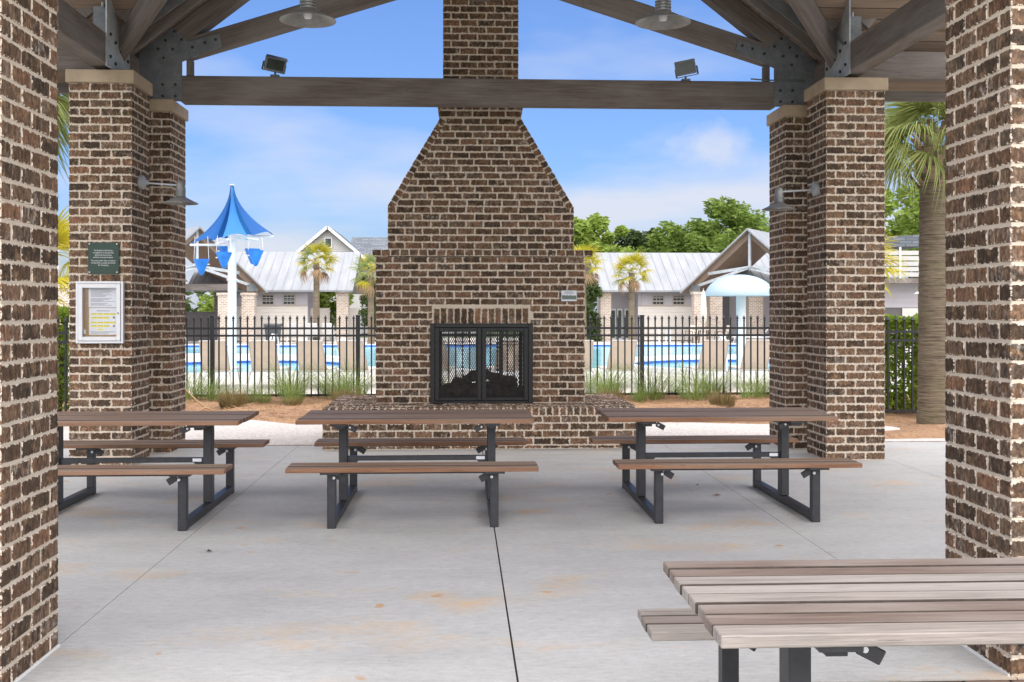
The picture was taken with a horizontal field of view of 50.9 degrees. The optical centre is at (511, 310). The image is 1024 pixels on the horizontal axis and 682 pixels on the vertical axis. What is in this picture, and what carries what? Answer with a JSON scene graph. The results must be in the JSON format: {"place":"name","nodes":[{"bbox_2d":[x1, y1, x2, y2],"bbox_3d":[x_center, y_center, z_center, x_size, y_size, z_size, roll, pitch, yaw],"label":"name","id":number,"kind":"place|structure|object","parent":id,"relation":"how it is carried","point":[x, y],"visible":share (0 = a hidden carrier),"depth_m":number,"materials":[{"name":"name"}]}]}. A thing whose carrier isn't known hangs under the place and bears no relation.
{"place":"outdoors","nodes":[
{"label":"outdoors","id":0,"kind":"place"},
{"bbox_2d":[57,284,69,354],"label":"pale brick column","id":1,"kind":"structure","parent":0,"point":[66,299],"depth_m":35.34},
{"bbox_2d":[225,384,285,402],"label":"ornamental grass","id":2,"kind":"object","parent":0,"point":[249,393],"depth_m":18.52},
{"bbox_2d":[223,377,289,402],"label":"ornamental grass","id":3,"kind":"object","parent":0,"point":[264,397],"depth_m":18.54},
{"bbox_2d":[233,364,334,403],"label":"ornamental grass","id":4,"kind":"object","parent":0,"point":[291,394],"depth_m":18.63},
{"bbox_2d":[284,358,375,398],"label":"ornamental grass","id":5,"kind":"object","parent":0,"point":[330,392],"depth_m":19.14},
{"bbox_2d":[185,325,586,337],"bbox_3d":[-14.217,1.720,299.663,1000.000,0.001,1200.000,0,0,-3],"label":"ground","id":6,"kind":"structure","parent":0,"point":[447,333],"depth_m":71.81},
{"bbox_2d":[197,292,213,311],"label":"shrub","id":7,"kind":"object","parent":6,"relation":"on","point":[208,306],"visible":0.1,"depth_m":65.29,"materials":[{"name":"green plant"}]},
{"bbox_2d":[320,292,354,330],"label":"shrub","id":8,"kind":"object","parent":6,"relation":"on","point":[325,298],"visible":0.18,"depth_m":63.06,"materials":[{"name":"green plant"}]},
{"bbox_2d":[296,226,475,333],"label":"grey house","id":9,"kind":"structure","parent":6,"relation":"on","point":[336,241],"depth_m":74.59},
{"bbox_2d":[185,277,918,326],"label":"distant wood","id":10,"kind":"object","parent":6,"relation":"on","point":[188,308],"visible":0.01,"depth_m":108.88,"materials":[{"name":"green plant"}]},
{"bbox_2d":[574,212,628,262],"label":"broadleaf tree","id":11,"kind":"object","parent":6,"relation":"on","point":[592,228],"visible":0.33,"depth_m":82.75,"materials":[{"name":"green plant"}]},
{"bbox_2d":[265,441,945,445],"bbox_3d":[-0.312,1.651,12.915,15.800,0.099,0.090,0,0,-3],"label":"back paver edging","id":12,"kind":"object","parent":6,"relation":"on","point":[885,441],"visible":0.11,"depth_m":13.17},
{"bbox_2d":[597,244,635,252],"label":"broadleaf tree","id":13,"kind":"object","parent":6,"relation":"on","point":[607,248],"visible":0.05,"depth_m":80.46,"materials":[{"name":"green plant"}]},
{"bbox_2d":[611,227,653,252],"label":"tree","id":14,"kind":"object","parent":6,"relation":"on","point":[632,238],"visible":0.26,"depth_m":96.18,"materials":[{"name":"green plant"}]},
{"bbox_2d":[634,220,685,252],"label":"broadleaf tree","id":15,"kind":"object","parent":6,"relation":"on","point":[655,243],"visible":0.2,"depth_m":86.46,"materials":[{"name":"green plant"}]},
{"bbox_2d":[660,195,769,252],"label":"broadleaf tree","id":16,"kind":"object","parent":6,"relation":"on","point":[732,216],"visible":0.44,"depth_m":80.98,"materials":[{"name":"green plant"}]},
{"bbox_2d":[884,180,919,310],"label":"broadleaf tree","id":17,"kind":"object","parent":6,"relation":"on","point":[905,223],"visible":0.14,"depth_m":50.66,"materials":[{"name":"green plant"}]},
{"bbox_2d":[965,680,1023,681],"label":"front paver edging","id":18,"kind":"object","parent":6,"relation":"on","point":[998,681],"visible":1,"depth_m":4.65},
{"bbox_2d":[68,338,910,396],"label":"pool deck","id":19,"kind":"structure","parent":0,"point":[243,382],"depth_m":25.43,"materials":[{"name":"concrete"}]},
{"bbox_2d":[57,205,69,306],"bbox_3d":[-11.159,-0.404,25.556,2.914,4.208,2.863,0,0,-26],"label":"palm tree","id":20,"kind":"object","parent":19,"relation":"on","point":[63,234],"visible":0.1,"depth_m":25.30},
{"bbox_2d":[198,340,239,387],"bbox_3d":[-6.303,1.133,23.103,0.730,1.044,1.914,0,0,-8],"label":"pool lounger","id":21,"kind":"object","parent":19,"relation":"on","point":[205,354],"visible":0.54,"depth_m":22.47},
{"bbox_2d":[185,359,340,379],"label":"wading pool","id":22,"kind":"structure","parent":19,"relation":"on","point":[244,367],"depth_m":28.52,"materials":[{"name":"concrete"}]},
{"bbox_2d":[190,184,273,366],"bbox_3d":[-7.673,-0.797,29.749,1.967,5.395,2.047,0,0,20],"label":"sail water feature","id":23,"kind":"object","parent":22,"relation":"on","point":[233,222],"visible":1,"depth_m":29.55,"materials":[{"name":"fabric"}]},
{"bbox_2d":[248,340,291,384],"bbox_3d":[-5.228,1.133,23.132,0.730,1.044,1.914,0,0,-4],"label":"pool lounger","id":24,"kind":"object","parent":19,"relation":"on","point":[258,352],"visible":0.64,"depth_m":22.46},
{"bbox_2d":[263,324,281,343],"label":"lounger","id":25,"kind":"object","parent":19,"relation":"on","point":[272,331],"visible":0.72,"depth_m":49.22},
{"bbox_2d":[185,226,366,343],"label":"club building","id":26,"kind":"structure","parent":19,"relation":"on","point":[271,285],"depth_m":57.41,"materials":[{"name":"metal"}]},
{"bbox_2d":[261,294,273,304],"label":"window","id":27,"kind":"structure","parent":26,"relation":"in","point":[269,299],"depth_m":57.41,"materials":[{"name":"white glass"}]},
{"bbox_2d":[283,294,295,304],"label":"window","id":28,"kind":"structure","parent":26,"relation":"in","point":[287,299],"depth_m":57.47,"materials":[{"name":"white glass"}]},
{"bbox_2d":[286,323,300,343],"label":"pool lounger","id":29,"kind":"object","parent":19,"relation":"on","point":[293,331],"visible":0.42,"depth_m":53.04,"materials":[{"name":"white paint"}]},
{"bbox_2d":[305,323,322,340],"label":"pool lounger","id":30,"kind":"object","parent":19,"relation":"on","point":[314,331],"visible":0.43,"depth_m":53.08,"materials":[{"name":"white paint"}]},
{"bbox_2d":[295,340,337,383],"bbox_3d":[-4.210,1.133,23.161,0.730,1.044,1.914,0,0,-1],"label":"pool lounger","id":31,"kind":"object","parent":19,"relation":"on","point":[314,352],"visible":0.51,"depth_m":22.49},
{"bbox_2d":[294,239,340,339],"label":"palm tree","id":32,"kind":"object","parent":19,"relation":"on","point":[317,274],"visible":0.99,"depth_m":54.45,"materials":[{"name":"plant"}]},
{"bbox_2d":[322,323,338,343],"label":"pool lounger","id":33,"kind":"object","parent":19,"relation":"on","point":[328,331],"visible":0.48,"depth_m":53.11,"materials":[{"name":"white paint"}]},
{"bbox_2d":[337,340,375,389],"bbox_3d":[-3.309,1.133,23.192,0.730,1.044,1.914,0,0,3],"label":"pool lounger","id":34,"kind":"object","parent":19,"relation":"on","point":[343,350],"visible":0.6,"depth_m":22.52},
{"bbox_2d":[348,253,375,343],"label":"palm tree","id":35,"kind":"object","parent":19,"relation":"on","point":[367,264],"visible":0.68,"depth_m":51.59,"materials":[{"name":"plant"}]},
{"bbox_2d":[358,273,375,340],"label":"vine shrub","id":36,"kind":"object","parent":19,"relation":"on","point":[363,311],"visible":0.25,"depth_m":56.94,"materials":[{"name":"green plant"}]},
{"bbox_2d":[185,343,735,374],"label":"pool","id":37,"kind":"structure","parent":19,"relation":"in","point":[368,351],"depth_m":41.51,"materials":[{"name":"liquid"}]},
{"bbox_2d":[486,340,518,373],"bbox_3d":[-0.148,1.133,23.414,0.730,1.044,1.914,0,0,-8],"label":"pool lounger","id":38,"kind":"object","parent":19,"relation":"on","point":[508,357],"visible":0.12,"depth_m":22.78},
{"bbox_2d":[574,243,604,339],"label":"palm tree","id":39,"kind":"object","parent":19,"relation":"on","point":[594,261],"visible":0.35,"depth_m":52.94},
{"bbox_2d":[585,340,596,388],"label":"pool lounger","id":40,"kind":"object","parent":19,"relation":"on","point":[587,351],"visible":0.32,"depth_m":22.73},
{"bbox_2d":[586,279,604,341],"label":"vine shrub","id":41,"kind":"object","parent":19,"relation":"on","point":[593,292],"visible":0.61,"depth_m":57.45,"materials":[{"name":"green plant"}]},
{"bbox_2d":[596,340,637,385],"bbox_3d":[2.289,1.133,23.458,0.730,1.044,1.914,0,0,-4],"label":"pool lounger","id":42,"kind":"object","parent":19,"relation":"on","point":[621,350],"visible":0.51,"depth_m":22.78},
{"bbox_2d":[610,249,653,339],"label":"palm tree","id":43,"kind":"object","parent":19,"relation":"on","point":[632,285],"visible":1,"depth_m":52.19,"materials":[{"name":"plant"}]},
{"bbox_2d":[634,358,769,376],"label":"wading pool","id":44,"kind":"structure","parent":19,"relation":"on","point":[692,361],"depth_m":30.00,"materials":[{"name":"concrete"}]},
{"bbox_2d":[705,275,769,364],"bbox_3d":[6.167,0.460,29.125,1.836,2.880,1.836,0,0,-3],"label":"mushroom water feature","id":45,"kind":"object","parent":44,"relation":"in","point":[740,287],"visible":0.91,"depth_m":28.58,"materials":[{"name":"white paint"}]},
{"bbox_2d":[700,288,706,324],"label":"closed umbrella","id":46,"kind":"object","parent":19,"relation":"on","point":[703,308],"visible":0.81,"depth_m":50.27,"materials":[{"name":"fabric"}]},
{"bbox_2d":[683,340,729,387],"bbox_3d":[4.271,1.133,23.530,0.730,1.044,1.914,0,0,-1],"label":"pool lounger","id":47,"kind":"object","parent":19,"relation":"on","point":[713,351],"visible":0.66,"depth_m":22.87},
{"bbox_2d":[726,340,769,385],"bbox_3d":[5.237,1.133,23.668,0.730,1.044,1.914,0,0,0],"label":"pool lounger","id":48,"kind":"object","parent":19,"relation":"on","point":[754,355],"visible":0.62,"depth_m":23.03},
{"bbox_2d":[884,230,907,299],"bbox_3d":[7.971,-0.240,24.843,2.471,3.880,2.407,0,0,-3],"label":"palm tree","id":49,"kind":"object","parent":19,"relation":"on","point":[890,270],"visible":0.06,"depth_m":24.56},
{"bbox_2d":[884,235,918,352],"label":"balcony building","id":50,"kind":"structure","parent":19,"relation":"on","point":[904,300],"depth_m":40.69,"materials":[{"name":"white"}]},
{"bbox_2d":[57,0,944,311],"label":"sky","id":51,"kind":"structure","parent":0,"point":[297,171],"materials":[{"name":"blue"}]},
{"bbox_2d":[63,420,944,444],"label":"aggregate path","id":52,"kind":"structure","parent":0,"point":[276,433],"depth_m":14.30,"materials":[{"name":"concrete"}]},
{"bbox_2d":[62,392,945,441],"bbox_3d":[-0.278,1.580,16.405,33.000,0.144,8.000,0,0,-3],"label":"pine straw bed","id":53,"kind":"object","parent":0,"point":[911,429],"visible":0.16,"depth_m":16.80,"materials":[{"name":"plant"}]},
{"bbox_2d":[57,94,69,197],"bbox_3d":[-7.144,-1.327,14.155,3.980,6.054,3.891,0,0,-3],"label":"palm tree","id":54,"kind":"object","parent":53,"relation":"on","point":[63,107],"visible":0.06,"depth_m":14.68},
{"bbox_2d":[57,316,69,411],"bbox_3d":[-7.956,0.886,15.240,4.550,1.627,0.082,0,0,-3],"label":"metal fence","id":55,"kind":"object","parent":53,"relation":"on","point":[65,320],"visible":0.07,"depth_m":15.30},
{"bbox_2d":[58,304,69,411],"bbox_3d":[-7.907,0.750,16.010,4.638,1.744,0.992,0,0,-3],"label":"hedge","id":56,"kind":"object","parent":53,"relation":"on","point":[63,311],"visible":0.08,"depth_m":15.75,"materials":[{"name":"green plant"}]},
{"bbox_2d":[185,361,265,398],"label":"ornamental grass","id":57,"kind":"object","parent":53,"relation":"on","point":[195,394],"depth_m":18.61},
{"bbox_2d":[186,367,266,400],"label":"ornamental grass","id":58,"kind":"object","parent":53,"relation":"on","point":[209,395],"depth_m":18.58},
{"bbox_2d":[212,385,253,408],"bbox_3d":[-4.557,1.405,17.564,0.700,0.390,0.727,0,0,-33],"label":"brown tuft","id":59,"kind":"object","parent":53,"relation":"on","point":[227,401],"visible":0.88,"depth_m":17.45,"materials":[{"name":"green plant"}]},
{"bbox_2d":[227,354,348,396],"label":"ornamental grass","id":60,"kind":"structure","parent":53,"relation":"on","point":[280,377],"depth_m":19.67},
{"bbox_2d":[285,396,300,405],"bbox_3d":[-3.656,1.507,17.951,0.351,0.186,0.341,0,0,-2],"label":"brown tuft","id":61,"kind":"object","parent":53,"relation":"on","point":[292,401],"visible":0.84,"depth_m":17.90,"materials":[{"name":"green plant"}]},
{"bbox_2d":[298,364,352,393],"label":"ornamental grass","id":62,"kind":"object","parent":53,"relation":"on","point":[322,382],"depth_m":19.77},
{"bbox_2d":[284,353,375,394],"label":"ornamental grass","id":63,"kind":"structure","parent":53,"relation":"on","point":[345,385],"depth_m":18.77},
{"bbox_2d":[326,386,362,400],"bbox_3d":[-2.788,1.419,18.185,0.616,0.362,0.656,0,0,35],"label":"brown tuft","id":64,"kind":"object","parent":53,"relation":"on","point":[341,392],"visible":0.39,"depth_m":18.15,"materials":[{"name":"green plant"}]},
{"bbox_2d":[58,315,917,399],"bbox_3d":[-0.520,0.886,19.397,20.000,1.627,0.082,0,0,-3],"label":"metal fence","id":65,"kind":"object","parent":53,"relation":"on","point":[212,335],"visible":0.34,"depth_m":19.29,"materials":[{"name":"metal"}]},
{"bbox_2d":[585,367,631,393],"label":"ornamental grass","id":66,"kind":"object","parent":53,"relation":"on","point":[588,388],"depth_m":19.05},
{"bbox_2d":[595,387,626,398],"bbox_3d":[1.683,1.430,18.308,0.638,0.339,0.620,0,0,-3],"label":"brown tuft","id":67,"kind":"object","parent":53,"relation":"on","point":[618,393],"visible":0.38,"depth_m":18.30,"materials":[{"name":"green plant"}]},
{"bbox_2d":[585,358,673,394],"bbox_3d":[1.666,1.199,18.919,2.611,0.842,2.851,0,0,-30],"label":"ornamental grass","id":68,"kind":"object","parent":53,"relation":"on","point":[620,383],"depth_m":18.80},
{"bbox_2d":[624,378,660,402],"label":"ornamental grass","id":69,"kind":"object","parent":53,"relation":"on","point":[640,395],"depth_m":18.85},
{"bbox_2d":[593,353,711,399],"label":"ornamental grass","id":70,"kind":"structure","parent":53,"relation":"on","point":[652,395],"depth_m":19.22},
{"bbox_2d":[637,351,756,400],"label":"ornamental grass","id":71,"kind":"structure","parent":53,"relation":"on","point":[688,392],"depth_m":19.11,"materials":[{"name":"plant"}]},
{"bbox_2d":[663,362,742,396],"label":"ornamental grass","id":72,"kind":"object","parent":53,"relation":"on","point":[719,386],"depth_m":19.52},
{"bbox_2d":[705,388,738,407],"bbox_3d":[3.473,1.431,17.734,0.632,0.339,0.609,0,0,-31],"label":"brown tuft","id":73,"kind":"object","parent":53,"relation":"on","point":[718,398],"visible":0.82,"depth_m":17.63,"materials":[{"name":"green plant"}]},
{"bbox_2d":[697,362,768,397],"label":"ornamental grass","id":74,"kind":"object","parent":53,"relation":"on","point":[759,388],"depth_m":18.92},
{"bbox_2d":[884,316,917,412],"bbox_3d":[6.738,0.886,16.238,4.600,1.627,0.082,0,0,-3],"label":"metal fence","id":75,"kind":"object","parent":53,"relation":"on","point":[912,331],"visible":0.12,"depth_m":16.18,"materials":[{"name":"metal"}]},
{"bbox_2d":[884,312,918,409],"bbox_3d":[6.808,0.815,16.886,4.133,1.614,0.955,0,0,-3],"label":"hedge","id":76,"kind":"object","parent":53,"relation":"on","point":[899,362],"visible":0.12,"depth_m":16.50,"materials":[{"name":"green plant"}]},
{"bbox_2d":[884,102,945,423],"bbox_3d":[5.833,-0.835,14.790,2.721,5.070,2.591,0,0,-3],"label":"palm tree","id":77,"kind":"object","parent":53,"relation":"on","point":[927,158],"visible":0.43,"depth_m":14.61,"materials":[{"name":"plant"}]},
{"bbox_2d":[17,442,1023,681],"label":"pavilion floor","id":78,"kind":"structure","parent":0,"point":[558,574],"depth_m":6.83,"materials":[{"name":"concrete"}]},
{"bbox_2d":[0,0,59,681],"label":"brick pillar","id":79,"kind":"structure","parent":78,"relation":"on","point":[29,136],"depth_m":4.78,"materials":[{"name":"brick"}]},
{"bbox_2d":[65,69,152,464],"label":"brick pillar","id":80,"kind":"structure","parent":78,"relation":"on","point":[109,144],"depth_m":11.14,"materials":[{"name":"brick"}]},
{"bbox_2d":[57,0,138,73],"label":"plate beam","id":81,"kind":"structure","parent":80,"relation":"on","point":[81,36],"depth_m":10.39,"materials":[{"name":"wood"}]},
{"bbox_2d":[57,44,94,73],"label":"cross beam","id":82,"kind":"structure","parent":81,"relation":"attached to","point":[67,59],"depth_m":11.34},
{"bbox_2d":[76,281,124,342],"bbox_3d":[-4.248,0.016,11.087,0.481,0.640,0.074,0,0,-3],"label":"notice case","id":83,"kind":"object","parent":80,"relation":"attached to","point":[100,311],"visible":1,"depth_m":11.11,"materials":[{"name":"metal"}]},
{"bbox_2d":[88,242,118,273],"bbox_3d":[-4.221,-0.543,11.105,0.314,0.326,0.028,0,0,-3],"label":"green rules sign","id":84,"kind":"object","parent":80,"relation":"attached to","point":[103,257],"visible":1,"depth_m":11.11,"materials":[{"name":"metal"}]},
{"bbox_2d":[77,0,184,69],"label":"steel connector","id":85,"kind":"object","parent":80,"relation":"on","point":[105,20],"visible":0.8,"depth_m":11.19,"materials":[{"name":"metal"}]},
{"bbox_2d":[138,175,197,204],"bbox_3d":[-3.649,-1.290,11.440,0.611,0.300,0.372,0,0,-3],"label":"bracket lamp","id":86,"kind":"object","parent":80,"relation":"attached to","point":[180,198],"visible":1,"depth_m":11.41,"materials":[{"name":"metal"}]},
{"bbox_2d":[57,411,269,530],"bbox_3d":[-3.030,1.221,8.601,1.847,0.758,1.842,0,0,-3],"label":"picnic table","id":87,"kind":"object","parent":78,"relation":"on","point":[205,466],"visible":0.73,"depth_m":8.58,"materials":[{"name":"wood"}]},
{"bbox_2d":[149,99,187,452],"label":"brick pillar","id":88,"kind":"structure","parent":78,"relation":"on","point":[168,118],"depth_m":12.10,"materials":[{"name":"brick"}]},
{"bbox_2d":[57,0,945,101],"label":"pavilion roof","id":89,"kind":"structure","parent":88,"relation":"on","point":[138,32],"depth_m":11.69,"materials":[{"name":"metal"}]},
{"bbox_2d":[279,0,335,27],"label":"pendant lamp","id":90,"kind":"object","parent":89,"relation":"hanging from","point":[307,14],"visible":1,"depth_m":8.79,"materials":[{"name":"metal"}]},
{"bbox_2d":[135,0,818,109],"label":"gable truss","id":91,"kind":"object","parent":89,"relation":"attached to","point":[190,39],"visible":0.97,"depth_m":12.36,"materials":[{"name":"wood"}]},
{"bbox_2d":[261,54,287,76],"bbox_3d":[-2.695,-2.797,12.232,0.280,0.259,0.258,0,0,-23],"label":"flood light","id":92,"kind":"object","parent":91,"relation":"on","point":[274,64],"visible":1,"depth_m":12.23,"materials":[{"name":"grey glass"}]},
{"bbox_2d":[674,58,698,80],"bbox_3d":[2.029,-2.796,12.503,0.281,0.256,0.155,0,0,17],"label":"flood light","id":93,"kind":"object","parent":91,"relation":"on","point":[686,67],"visible":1,"depth_m":12.45,"materials":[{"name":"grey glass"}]},
{"bbox_2d":[635,0,690,29],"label":"pendant lamp","id":94,"kind":"object","parent":89,"relation":"hanging from","point":[662,17],"visible":1,"depth_m":8.92,"materials":[{"name":"metal"}]},
{"bbox_2d":[285,409,538,528],"bbox_3d":[-0.767,1.221,8.743,1.847,0.758,1.842,0,0,-3],"label":"picnic table","id":95,"kind":"object","parent":78,"relation":"on","point":[489,466],"visible":1,"depth_m":8.43,"materials":[{"name":"wood"}]},
{"bbox_2d":[322,0,636,449],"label":"outdoor fireplace","id":96,"kind":"object","parent":78,"relation":"on","point":[480,225],"visible":0.84,"depth_m":13.04,"materials":[{"name":"brick"}]},
{"bbox_2d":[439,369,523,399],"bbox_3d":[-0.388,0.925,13.597,1.093,0.389,0.600,0,0,-3],"label":"gas log set","id":97,"kind":"object","parent":96,"relation":"on","point":[481,386],"visible":0.51,"depth_m":13.40,"materials":[{"name":"metal"}]},
{"bbox_2d":[561,290,576,301],"bbox_3d":[0.693,-0.181,13.080,0.199,0.138,0.020,0,0,-3],"label":"fireplace plaque","id":98,"kind":"object","parent":96,"relation":"attached to","point":[568,295],"visible":1,"depth_m":13.07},
{"bbox_2d":[589,407,861,523],"bbox_3d":[1.664,1.221,8.929,1.847,0.758,1.842,0,0,-3],"label":"picnic table","id":99,"kind":"object","parent":78,"relation":"on","point":[781,462],"visible":1,"depth_m":8.74,"materials":[{"name":"wood-look planks"},{"name":"dark grey steel"}]},
{"bbox_2d":[767,105,807,448],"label":"brick pillar","id":100,"kind":"structure","parent":78,"relation":"on","point":[788,269],"depth_m":12.45,"materials":[{"name":"brick"}]},
{"bbox_2d":[638,557,1023,681],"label":"picnic table","id":101,"kind":"object","parent":78,"relation":"on","point":[794,611],"visible":1,"depth_m":3.17,"materials":[{"name":"brown wood"}]},
{"bbox_2d":[804,77,887,459],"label":"brick pillar","id":102,"kind":"structure","parent":78,"relation":"on","point":[846,260],"depth_m":11.51,"materials":[{"name":"brick"}]},
{"bbox_2d":[762,182,819,210],"bbox_3d":[3.039,-1.255,11.757,0.611,0.300,0.372,0,0,-3],"label":"bracket lamp","id":103,"kind":"object","parent":102,"relation":"attached to","point":[779,204],"visible":1,"depth_m":11.72,"materials":[{"name":"metal"}]},
{"bbox_2d":[751,0,876,80],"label":"steel connector","id":104,"kind":"object","parent":102,"relation":"on","point":[849,28],"visible":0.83,"depth_m":11.58,"materials":[{"name":"metal"}]},
{"bbox_2d":[814,0,945,83],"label":"plate beam","id":105,"kind":"structure","parent":102,"relation":"on","point":[906,25],"depth_m":10.28,"materials":[{"name":"wood"}]},
{"bbox_2d":[859,51,945,82],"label":"cross beam","id":106,"kind":"structure","parent":105,"relation":"attached to","point":[908,66],"depth_m":11.77,"materials":[{"name":"wood"}]},
{"bbox_2d":[945,0,1023,676],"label":"brick pillar","id":107,"kind":"structure","parent":78,"relation":"on","point":[984,283],"depth_m":4.93,"materials":[{"name":"brick"}]},
{"bbox_2d":[586,228,769,342],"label":"club building","id":108,"kind":"structure","parent":0,"point":[679,282],"depth_m":58.42,"materials":[{"name":"metal"}]},
{"bbox_2d":[611,309,615,338],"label":"glass door","id":109,"kind":"structure","parent":108,"relation":"in","point":[613,311],"depth_m":59.80,"materials":[{"name":"white paint"}]},
{"bbox_2d":[617,309,621,338],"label":"glass door","id":110,"kind":"structure","parent":108,"relation":"in","point":[619,311],"depth_m":59.82,"materials":[{"name":"white paint"}]},
{"bbox_2d":[652,295,663,304],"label":"window","id":111,"kind":"structure","parent":108,"relation":"in","point":[656,299],"depth_m":58.40,"materials":[{"name":"white glass"}]},
{"bbox_2d":[672,295,684,304],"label":"window","id":112,"kind":"structure","parent":108,"relation":"in","point":[680,299],"depth_m":58.46,"materials":[{"name":"white glass"}]},
{"bbox_2d":[722,296,728,339],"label":"dark door","id":113,"kind":"structure","parent":108,"relation":"in","point":[725,299],"depth_m":58.12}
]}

